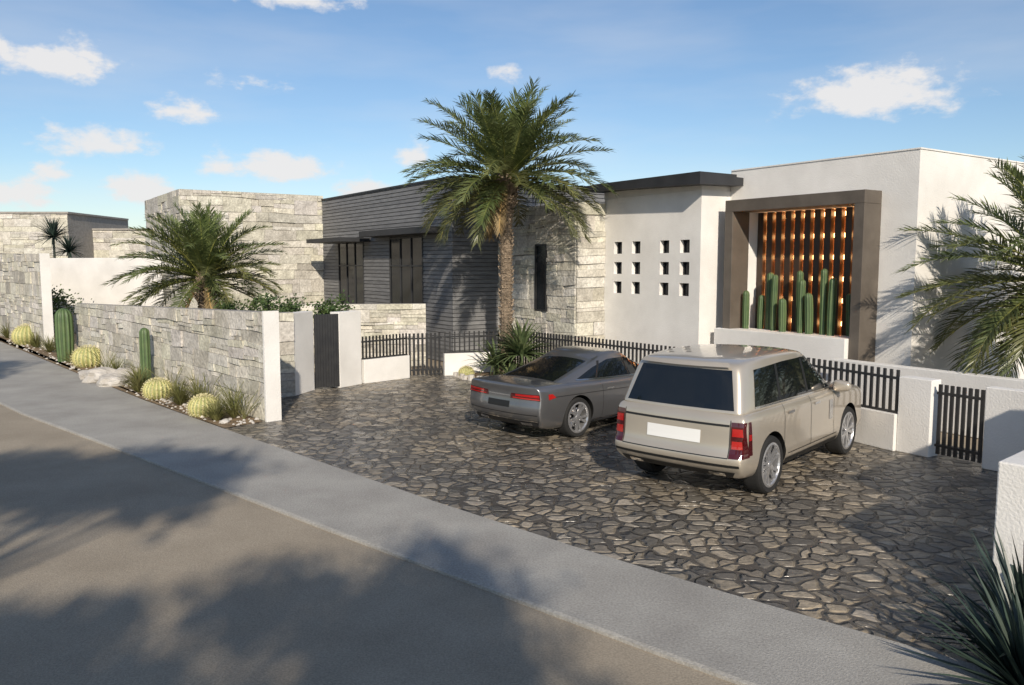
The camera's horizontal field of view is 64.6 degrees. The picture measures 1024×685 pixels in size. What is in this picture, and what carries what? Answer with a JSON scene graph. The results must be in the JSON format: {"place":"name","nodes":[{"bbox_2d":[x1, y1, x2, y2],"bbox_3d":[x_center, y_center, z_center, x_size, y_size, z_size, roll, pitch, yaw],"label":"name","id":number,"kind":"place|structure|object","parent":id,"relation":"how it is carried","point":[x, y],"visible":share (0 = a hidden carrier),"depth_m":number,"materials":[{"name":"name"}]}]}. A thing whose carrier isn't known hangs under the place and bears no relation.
{"place":"outdoors","nodes":[
{"label":"outdoors","id":0,"kind":"place"},
{"bbox_2d":[29,216,73,257],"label":"yucca plant","id":1,"kind":"object","parent":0,"point":[53,232],"visible":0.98,"depth_m":46.45,"materials":[{"name":"green plant"}]},
{"bbox_2d":[0,214,127,257],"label":"walls","id":2,"kind":"structure","parent":0,"point":[17,231],"depth_m":50.62,"materials":[{"name":"stone"}]},
{"bbox_2d":[0,212,128,219],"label":"parapet","id":3,"kind":"structure","parent":2,"relation":"on","point":[63,213],"depth_m":50.34,"materials":[{"name":"grey concrete"}]},
{"bbox_2d":[49,234,85,257],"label":"yucca plant","id":4,"kind":"object","parent":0,"point":[69,249],"visible":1,"depth_m":45.98,"materials":[{"name":"green plant"}]},
{"bbox_2d":[93,230,145,257],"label":"walls","id":5,"kind":"structure","parent":0,"point":[103,240],"depth_m":53.59,"materials":[{"name":"stone"}]},
{"bbox_2d":[92,228,137,229],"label":"parapet","id":6,"kind":"structure","parent":5,"relation":"on","point":[113,228],"depth_m":53.41,"materials":[{"name":"beige stone"}]},
{"bbox_2d":[145,189,324,310],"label":"stone block","id":7,"kind":"structure","parent":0,"point":[294,220],"depth_m":32.73,"materials":[{"name":"beige stone"}]},
{"bbox_2d":[293,303,425,367],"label":"stone wall","id":8,"kind":"structure","parent":0,"point":[391,319],"depth_m":24.30,"materials":[{"name":"beige stone"}]},
{"bbox_2d":[0,405,736,684],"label":"road","id":9,"kind":"structure","parent":0,"point":[117,567],"depth_m":7.52,"materials":[{"name":"grey asphalt"}]},
{"bbox_2d":[0,332,982,662],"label":"yard ground","id":10,"kind":"structure","parent":0,"point":[442,372],"depth_m":22.85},
{"bbox_2d":[0,253,54,347],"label":"stone wall","id":11,"kind":"structure","parent":10,"relation":"on","point":[25,290],"depth_m":30.89,"materials":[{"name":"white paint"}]},
{"bbox_2d":[51,284,91,326],"bbox_3d":[-19.198,-1.363,34.486,3.175,2.232,2.532,-2,6,-20],"label":"shrub","id":12,"kind":"object","parent":10,"relation":"on","point":[57,300],"visible":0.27,"depth_m":34.73,"materials":[{"name":"green plant"}]},
{"bbox_2d":[50,258,163,332],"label":"white wall","id":13,"kind":"structure","parent":10,"relation":"on","point":[85,278],"depth_m":35.52,"materials":[{"name":"paint"}]},
{"bbox_2d":[0,336,261,427],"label":"planting bed","id":14,"kind":"object","parent":10,"relation":"on","point":[42,355],"visible":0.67,"depth_m":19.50,"materials":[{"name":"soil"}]},
{"bbox_2d":[0,321,9,337],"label":"grass clump","id":15,"kind":"object","parent":14,"relation":"on","point":[5,333],"visible":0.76,"depth_m":33.59,"materials":[{"name":"green plant"}]},
{"bbox_2d":[10,323,33,344],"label":"barrel cactus","id":16,"kind":"object","parent":14,"relation":"on","point":[18,332],"visible":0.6,"depth_m":30.70,"materials":[{"name":"yellow plant"}]},
{"bbox_2d":[18,327,40,347],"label":"grass clump","id":17,"kind":"object","parent":14,"relation":"on","point":[33,342],"visible":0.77,"depth_m":29.80,"materials":[{"name":"green plant"}]},
{"bbox_2d":[31,334,55,351],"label":"grass clump","id":18,"kind":"object","parent":14,"relation":"on","point":[47,344],"visible":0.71,"depth_m":28.23,"materials":[{"name":"green plant"}]},
{"bbox_2d":[46,337,75,352],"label":"grass clump","id":19,"kind":"object","parent":14,"relation":"on","point":[53,347],"visible":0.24,"depth_m":27.27,"materials":[{"name":"green plant"}]},
{"bbox_2d":[54,308,73,361],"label":"columnar cactus","id":20,"kind":"object","parent":14,"relation":"on","point":[64,329],"visible":0.94,"depth_m":25.52,"materials":[{"name":"green plant"}]},
{"bbox_2d":[59,349,72,362],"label":"grass clump","id":21,"kind":"object","parent":14,"relation":"on","point":[67,357],"visible":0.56,"depth_m":24.99,"materials":[{"name":"green plant"}]},
{"bbox_2d":[78,370,87,378],"bbox_3d":[-11.510,0.898,22.101,0.594,0.379,0.647,5,8,43],"label":"boulder","id":22,"kind":"object","parent":14,"relation":"on","point":[81,376],"visible":0.21,"depth_m":21.83,"materials":[{"name":"beige stone"}]},
{"bbox_2d":[70,344,100,367],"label":"barrel cactus","id":23,"kind":"object","parent":14,"relation":"on","point":[79,359],"visible":0.83,"depth_m":24.16,"materials":[{"name":"yellow plant"}]},
{"bbox_2d":[81,367,115,382],"bbox_3d":[-10.905,0.934,21.578,1.070,0.573,1.067,0,6,0],"label":"boulder","id":24,"kind":"object","parent":14,"relation":"on","point":[92,375],"visible":0.46,"depth_m":21.18,"materials":[{"name":"beige stone"}]},
{"bbox_2d":[83,346,117,366],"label":"dry shrub","id":25,"kind":"object","parent":14,"relation":"on","point":[98,360],"visible":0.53,"depth_m":22.93,"materials":[{"name":"green plant"}]},
{"bbox_2d":[96,373,130,386],"bbox_3d":[-10.254,1.042,20.812,0.793,0.464,0.788,0,6,0],"label":"boulder","id":26,"kind":"object","parent":14,"relation":"on","point":[103,380],"visible":0.66,"depth_m":20.53,"materials":[{"name":"beige stone"}]},
{"bbox_2d":[103,353,128,368],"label":"grass clump","id":27,"kind":"object","parent":14,"relation":"on","point":[115,365],"visible":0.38,"depth_m":22.08,"materials":[{"name":"green plant"}]},
{"bbox_2d":[109,368,133,377],"bbox_3d":[-10.272,0.943,21.355,0.945,0.539,0.778,0,6,0],"label":"boulder","id":28,"kind":"object","parent":14,"relation":"on","point":[118,371],"visible":0.14,"depth_m":21.24,"materials":[{"name":"beige stone"}]},
{"bbox_2d":[109,365,160,391],"bbox_3d":[-8.998,0.835,19.552,1.433,0.748,1.378,0,6,0],"label":"grass clump","id":29,"kind":"object","parent":14,"relation":"on","point":[136,383],"visible":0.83,"depth_m":19.45,"materials":[{"name":"green plant"}]},
{"bbox_2d":[122,362,154,379],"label":"grass clump","id":30,"kind":"object","parent":14,"relation":"on","point":[130,373],"visible":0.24,"depth_m":20.72,"materials":[{"name":"green plant"}]},
{"bbox_2d":[139,328,150,381],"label":"columnar cactus","id":31,"kind":"object","parent":14,"relation":"on","point":[144,347],"visible":0.79,"depth_m":20.33,"materials":[{"name":"green plant"}]},
{"bbox_2d":[140,376,173,399],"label":"barrel cactus","id":32,"kind":"object","parent":14,"relation":"on","point":[150,385],"visible":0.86,"depth_m":18.48,"materials":[{"name":"yellow plant"}]},
{"bbox_2d":[145,364,183,384],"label":"dry shrub","id":33,"kind":"object","parent":14,"relation":"on","point":[171,375],"visible":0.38,"depth_m":19.00,"materials":[{"name":"green plant"}]},
{"bbox_2d":[154,377,199,404],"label":"grass clump","id":34,"kind":"object","parent":14,"relation":"on","point":[178,400],"visible":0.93,"depth_m":17.69,"materials":[{"name":"green plant"}]},
{"bbox_2d":[172,370,217,399],"bbox_3d":[-6.852,0.989,17.741,1.476,0.794,1.306,-4,7,-39],"label":"grass clump","id":35,"kind":"object","parent":14,"relation":"on","point":[196,389],"visible":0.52,"depth_m":17.76,"materials":[{"name":"green plant"}]},
{"bbox_2d":[173,374,221,395],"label":"dry shrub","id":36,"kind":"object","parent":14,"relation":"on","point":[202,387],"visible":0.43,"depth_m":17.60,"materials":[{"name":"green plant"}]},
{"bbox_2d":[185,393,217,417],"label":"barrel cactus","id":37,"kind":"object","parent":14,"relation":"on","point":[195,401],"visible":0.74,"depth_m":16.34,"materials":[{"name":"yellow plant"}]},
{"bbox_2d":[189,395,239,420],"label":"grass clump","id":38,"kind":"object","parent":14,"relation":"on","point":[216,412],"visible":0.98,"depth_m":15.97,"materials":[{"name":"green plant"}]},
{"bbox_2d":[219,418,229,422],"bbox_3d":[-5.611,1.553,15.824,0.208,0.133,0.219,0,6,0],"label":"boulder","id":39,"kind":"object","parent":14,"relation":"on","point":[226,420],"visible":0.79,"depth_m":15.76,"materials":[{"name":"white stone"}]},
{"bbox_2d":[203,382,252,417],"bbox_3d":[-5.648,1.137,16.285,1.343,0.781,1.303,2,6,22],"label":"grass clump","id":40,"kind":"object","parent":14,"relation":"on","point":[233,412],"visible":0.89,"depth_m":16.26,"materials":[{"name":"green plant"}]},
{"bbox_2d":[213,380,243,408],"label":"dry shrub","id":41,"kind":"object","parent":14,"relation":"on","point":[227,393],"visible":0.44,"depth_m":16.61,"materials":[{"name":"green plant"}]},
{"bbox_2d":[213,385,261,418],"bbox_3d":[-5.328,1.145,16.121,1.079,0.803,0.867,0,6,0],"label":"dry shrub","id":42,"kind":"object","parent":14,"relation":"on","point":[243,413],"visible":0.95,"depth_m":16.14,"materials":[{"name":"green plant"}]},
{"bbox_2d":[74,303,281,421],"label":"stone wall","id":43,"kind":"structure","parent":10,"relation":"on","point":[236,347],"depth_m":18.27,"materials":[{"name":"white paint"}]},
{"bbox_2d":[101,198,289,316],"bbox_3d":[-9.268,-1.782,24.187,5.160,5.060,5.152,0,6,0],"label":"palm tree","id":44,"kind":"object","parent":10,"relation":"on","point":[203,249],"visible":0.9,"depth_m":23.57,"materials":[{"name":"green plant"}]},
{"bbox_2d":[210,296,261,310],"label":"shrub","id":45,"kind":"object","parent":10,"relation":"on","point":[254,305],"visible":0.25,"depth_m":22.74,"materials":[{"name":"green plant"}]},
{"bbox_2d":[254,289,307,311],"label":"shrub","id":46,"kind":"object","parent":10,"relation":"on","point":[288,307],"visible":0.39,"depth_m":21.62,"materials":[{"name":"green plant"}]},
{"bbox_2d":[279,312,295,396],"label":"stone wall","id":47,"kind":"structure","parent":10,"relation":"on","point":[287,350],"depth_m":18.83,"materials":[{"name":"beige stone"}]},
{"bbox_2d":[306,289,354,318],"bbox_3d":[-4.931,-0.234,21.939,1.280,2.415,1.478,0,6,0],"label":"shrub","id":48,"kind":"object","parent":10,"relation":"on","point":[327,308],"visible":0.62,"depth_m":22.03,"materials":[{"name":"green plant"}]},
{"bbox_2d":[322,181,604,360],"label":"gray volume","id":49,"kind":"structure","parent":10,"relation":"on","point":[460,283],"depth_m":26.09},
{"bbox_2d":[306,176,458,303],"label":"window frames and canopies","id":50,"kind":"structure","parent":49,"relation":"attached to","point":[395,232],"depth_m":28.28,"materials":[{"name":"black metal"}]},
{"bbox_2d":[339,238,421,303],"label":"window panes","id":51,"kind":"object","parent":50,"relation":"in","point":[406,274],"visible":0.46,"depth_m":28.23,"materials":[{"name":"black glass"}]},
{"bbox_2d":[497,202,605,364],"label":"stone volume","id":52,"kind":"structure","parent":10,"relation":"on","point":[575,273],"depth_m":23.15,"materials":[{"name":"beige stone"}]},
{"bbox_2d":[534,244,547,311],"bbox_3d":[0.863,-1.914,23.941,0.075,1.970,0.570,-4,7,-34],"label":"slot window","id":53,"kind":"structure","parent":52,"relation":"attached to","point":[540,296],"depth_m":23.96,"materials":[{"name":"black glass"}]},
{"bbox_2d":[604,189,730,362],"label":"white volume","id":54,"kind":"structure","parent":10,"relation":"on","point":[650,313],"depth_m":21.15,"materials":[{"name":"paint"}]},
{"bbox_2d":[617,240,689,295],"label":"square windows","id":55,"kind":"structure","parent":54,"relation":"attached to","point":[686,246],"depth_m":21.36,"materials":[{"name":"black glass"}]},
{"bbox_2d":[581,171,743,192],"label":"canopy roof","id":56,"kind":"structure","parent":54,"relation":"on","point":[697,178],"depth_m":20.15,"materials":[{"name":"grey metal"}]},
{"bbox_2d":[604,185,730,198],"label":"canopy soffit","id":57,"kind":"structure","parent":56,"relation":"attached to","point":[626,193],"depth_m":21.21,"materials":[{"name":"white paint"}]},
{"bbox_2d":[722,189,881,361],"bbox_3d":[6.548,-1.042,18.759,0.618,4.640,3.740,-4,7,-34],"label":"niche frame","id":58,"kind":"object","parent":10,"relation":"on","point":[866,204],"visible":0.67,"depth_m":17.35,"materials":[{"name":"brown paint"}]},
{"bbox_2d":[742,291,749,328],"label":"columnar cactus","id":59,"kind":"object","parent":58,"relation":"in","point":[745,309],"visible":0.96,"depth_m":19.99,"materials":[{"name":"green plant"}]},
{"bbox_2d":[770,275,777,330],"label":"columnar cactus","id":60,"kind":"object","parent":58,"relation":"in","point":[774,295],"visible":0.96,"depth_m":19.36,"materials":[{"name":"green plant"}]},
{"bbox_2d":[779,298,786,331],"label":"columnar cactus","id":61,"kind":"object","parent":58,"relation":"in","point":[782,314],"visible":0.94,"depth_m":19.05,"materials":[{"name":"green plant"}]},
{"bbox_2d":[797,279,805,332],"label":"columnar cactus","id":62,"kind":"object","parent":58,"relation":"in","point":[801,305],"visible":0.96,"depth_m":18.62,"materials":[{"name":"green plant"}]},
{"bbox_2d":[805,293,812,333],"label":"columnar cactus","id":63,"kind":"object","parent":58,"relation":"in","point":[808,313],"visible":0.95,"depth_m":18.42,"materials":[{"name":"green plant"}]},
{"bbox_2d":[819,269,827,334],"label":"columnar cactus","id":64,"kind":"object","parent":58,"relation":"in","point":[823,302],"visible":0.93,"depth_m":18.23,"materials":[{"name":"green plant"}]},
{"bbox_2d":[827,278,836,335],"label":"columnar cactus","id":65,"kind":"object","parent":58,"relation":"in","point":[831,306],"visible":0.92,"depth_m":17.98,"materials":[{"name":"green plant"}]},
{"bbox_2d":[731,149,1023,378],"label":"white box","id":66,"kind":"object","parent":10,"relation":"on","point":[917,187],"visible":0.47,"depth_m":17.31,"materials":[{"name":"paint"}]},
{"bbox_2d":[774,209,845,333],"bbox_3d":[7.508,-1.611,19.354,0.095,3.057,3.254,-4,7,-34],"label":"niche back","id":67,"kind":"object","parent":66,"relation":"attached to","point":[812,256],"depth_m":19.37,"materials":[{"name":"brown wood"}]},
{"bbox_2d":[783,211,845,325],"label":"niche lamps","id":68,"kind":"object","parent":67,"relation":"attached to","point":[833,255],"visible":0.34,"depth_m":18.73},
{"bbox_2d":[731,147,1023,170],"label":"parapet coping","id":69,"kind":"object","parent":66,"relation":"on","point":[880,153],"visible":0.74,"depth_m":17.78,"materials":[{"name":"white paint"}]},
{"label":"niche soil","id":70,"kind":"structure","parent":66,"relation":"in","visible":0},
{"bbox_2d":[757,295,764,328],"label":"columnar cactus","id":71,"kind":"object","parent":70,"relation":"on","point":[761,312],"visible":0.91,"depth_m":19.90,"materials":[{"name":"green plant"}]},
{"bbox_2d":[765,272,773,329],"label":"columnar cactus","id":72,"kind":"object","parent":70,"relation":"on","point":[768,294],"visible":0.68,"depth_m":19.66,"materials":[{"name":"green plant"}]},
{"bbox_2d":[796,271,803,331],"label":"columnar cactus","id":73,"kind":"object","parent":70,"relation":"on","point":[800,275],"visible":0.48,"depth_m":19.05,"materials":[{"name":"green plant"}]},
{"bbox_2d":[755,207,853,335],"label":"niche slats","id":74,"kind":"object","parent":70,"relation":"on","point":[770,247],"visible":0.52,"depth_m":19.16,"materials":[{"name":"brown wood"}]},
{"bbox_2d":[846,294,850,335],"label":"columnar cactus","id":75,"kind":"object","parent":70,"relation":"on","point":[848,298],"visible":0.51,"depth_m":17.93,"materials":[{"name":"green plant"}]},
{"bbox_2d":[831,358,1023,437],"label":"white wall","id":76,"kind":"structure","parent":10,"relation":"on","point":[980,382],"depth_m":14.95,"materials":[{"name":"paint"}]},
{"bbox_2d":[888,154,1023,377],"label":"palm tree","id":77,"kind":"object","parent":10,"relation":"on","point":[1009,316],"visible":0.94,"depth_m":15.37,"materials":[{"name":"green plant"}]},
{"bbox_2d":[990,450,1023,613],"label":"white wall","id":78,"kind":"structure","parent":10,"relation":"on","point":[1009,515],"depth_m":7.04,"materials":[{"name":"paint"}]},
{"bbox_2d":[0,342,1003,684],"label":"pavement","id":79,"kind":"structure","parent":0,"point":[732,638],"depth_m":8.61,"materials":[{"name":"concrete"}]},
{"bbox_2d":[893,563,1023,684],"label":"agave plant","id":80,"kind":"object","parent":79,"relation":"on","point":[1007,668],"visible":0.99,"depth_m":5.99,"materials":[{"name":"green plant"}]},
{"bbox_2d":[0,0,1023,227],"label":"sky","id":81,"kind":"structure","parent":0,"point":[108,107],"materials":[{"name":"blue"}]},
{"bbox_2d":[224,373,997,662],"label":"driveway","id":82,"kind":"structure","parent":0,"point":[857,536],"depth_m":10.61,"materials":[{"name":"stone"}]},
{"bbox_2d":[293,311,314,395],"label":"white wall","id":83,"kind":"structure","parent":82,"relation":"on","point":[304,351],"depth_m":19.40,"materials":[{"name":"paint"}]},
{"bbox_2d":[330,310,361,387],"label":"white pillar","id":84,"kind":"structure","parent":82,"relation":"on","point":[350,363],"depth_m":20.50,"materials":[{"name":"paint"}]},
{"bbox_2d":[313,314,339,387],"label":"entrance gate","id":85,"kind":"structure","parent":84,"relation":"attached to","point":[326,343],"depth_m":20.03,"materials":[{"name":"black metal"}]},
{"bbox_2d":[361,333,409,383],"bbox_3d":[-3.380,0.403,21.555,0.220,1.220,1.492,5,8,44],"label":"metal fence","id":86,"kind":"object","parent":82,"relation":"on","point":[380,368],"visible":0.93,"depth_m":21.48,"materials":[{"name":"white paint"}]},
{"bbox_2d":[408,333,441,374],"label":"metal gate","id":87,"kind":"structure","parent":86,"relation":"attached to","point":[418,369],"depth_m":22.29,"materials":[{"name":"black metal"}]},
{"bbox_2d":[453,372,481,380],"bbox_3d":[-0.293,0.948,21.481,3.293,0.152,0.851,3,6,25],"label":"stone edging","id":88,"kind":"object","parent":82,"relation":"on","point":[462,376],"visible":0.32,"depth_m":21.74,"materials":[{"name":"beige stone"}]},
{"bbox_2d":[443,330,499,375],"bbox_3d":[-1.125,0.287,22.750,1.620,1.220,0.220,-2,6,-17],"label":"metal fence","id":89,"kind":"object","parent":82,"relation":"on","point":[452,362],"visible":0.71,"depth_m":22.61,"materials":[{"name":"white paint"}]},
{"bbox_2d":[467,372,492,379],"bbox_3d":[-0.221,0.971,21.763,1.565,0.070,2.991,-5,7,-41],"label":"planting bed","id":90,"kind":"object","parent":82,"relation":"on","point":[476,374],"visible":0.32,"depth_m":22.32,"materials":[{"name":"soil"}]},
{"bbox_2d":[458,365,474,375],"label":"barrel cactus","id":91,"kind":"object","parent":90,"relation":"on","point":[467,370],"visible":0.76,"depth_m":22.06,"materials":[{"name":"yellow plant"}]},
{"bbox_2d":[461,337,518,374],"bbox_3d":[-0.444,0.358,21.922,1.930,1.138,1.838,0,6,0],"label":"agave plant","id":92,"kind":"object","parent":90,"relation":"on","point":[492,357],"visible":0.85,"depth_m":21.84,"materials":[{"name":"green plant"}]},
{"bbox_2d":[489,359,519,373],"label":"agave plant","id":93,"kind":"object","parent":90,"relation":"on","point":[511,368],"visible":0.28,"depth_m":21.30,"materials":[{"name":"green plant"}]},
{"bbox_2d":[398,77,617,374],"bbox_3d":[-0.104,-3.038,22.123,6.038,7.960,6.074,0,6,0],"label":"palm tree","id":94,"kind":"object","parent":90,"relation":"on","point":[508,148],"visible":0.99,"depth_m":21.22,"materials":[{"name":"green plant"}]},
{"bbox_2d":[483,318,552,366],"bbox_3d":[0.240,0.129,21.672,2.341,1.644,2.264,0,6,0],"label":"agave plant","id":95,"kind":"object","parent":90,"relation":"on","point":[519,346],"visible":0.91,"depth_m":21.44,"materials":[{"name":"green plant"}]},
{"bbox_2d":[512,331,572,367],"bbox_3d":[0.625,0.318,21.969,0.051,1.210,2.821,-5,7,-41],"label":"metal fence","id":96,"kind":"object","parent":82,"relation":"on","point":[557,338],"visible":0.21,"depth_m":21.49,"materials":[{"name":"black metal"}]},
{"bbox_2d":[470,346,638,436],"bbox_3d":[1.597,0.809,16.127,5.134,1.464,2.340,-5,8,-44],"label":"parked sedan car","id":97,"kind":"object","parent":82,"relation":"on","point":[572,391],"visible":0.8,"depth_m":14.68,"materials":[{"name":"grey paint"}]},
{"bbox_2d":[574,336,674,362],"bbox_3d":[3.414,0.670,18.356,0.051,1.210,6.170,-4,7,-36],"label":"metal fence","id":98,"kind":"object","parent":82,"relation":"on","point":[606,345],"visible":0.25,"depth_m":19.29,"materials":[{"name":"black metal"}]},
{"bbox_2d":[615,344,860,492],"bbox_3d":[3.754,0.942,12.661,2.460,1.871,4.995,5,7,41],"label":"parked suv","id":99,"kind":"object","parent":82,"relation":"on","point":[754,418],"visible":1,"depth_m":11.02,"materials":[{"name":"beige paint"}]},
{"bbox_2d":[807,357,899,450],"bbox_3d":[5.835,1.012,14.632,0.220,1.350,2.697,-3,6,-26],"label":"metal fence","id":100,"kind":"object","parent":82,"relation":"on","point":[876,426],"visible":0.45,"depth_m":13.79,"materials":[{"name":"black metal"}]},
{"bbox_2d":[896,375,940,456],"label":"white pillar","id":101,"kind":"structure","parent":82,"relation":"on","point":[917,414],"depth_m":13.11,"materials":[{"name":"paint"}]},
{"bbox_2d":[894,522,1023,657],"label":"agave plant","id":102,"kind":"object","parent":82,"relation":"on","point":[1018,576],"visible":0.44,"depth_m":6.64,"materials":[{"name":"green plant"}]},
{"bbox_2d":[982,386,1023,470],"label":"white wall","id":103,"kind":"structure","parent":82,"relation":"on","point":[1003,436],"depth_m":12.04,"materials":[{"name":"paint"}]},
{"bbox_2d":[934,384,985,462],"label":"metal gate","id":104,"kind":"structure","parent":103,"relation":"attached to","point":[970,397],"depth_m":12.55,"materials":[{"name":"black metal"}]},
{"bbox_2d":[714,327,848,380],"bbox_3d":[6.384,0.507,19.047,0.740,1.500,3.650,-4,7,-34],"label":"niche planter","id":105,"kind":"object","parent":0,"point":[817,346],"visible":0.23,"depth_m":18.37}
]}

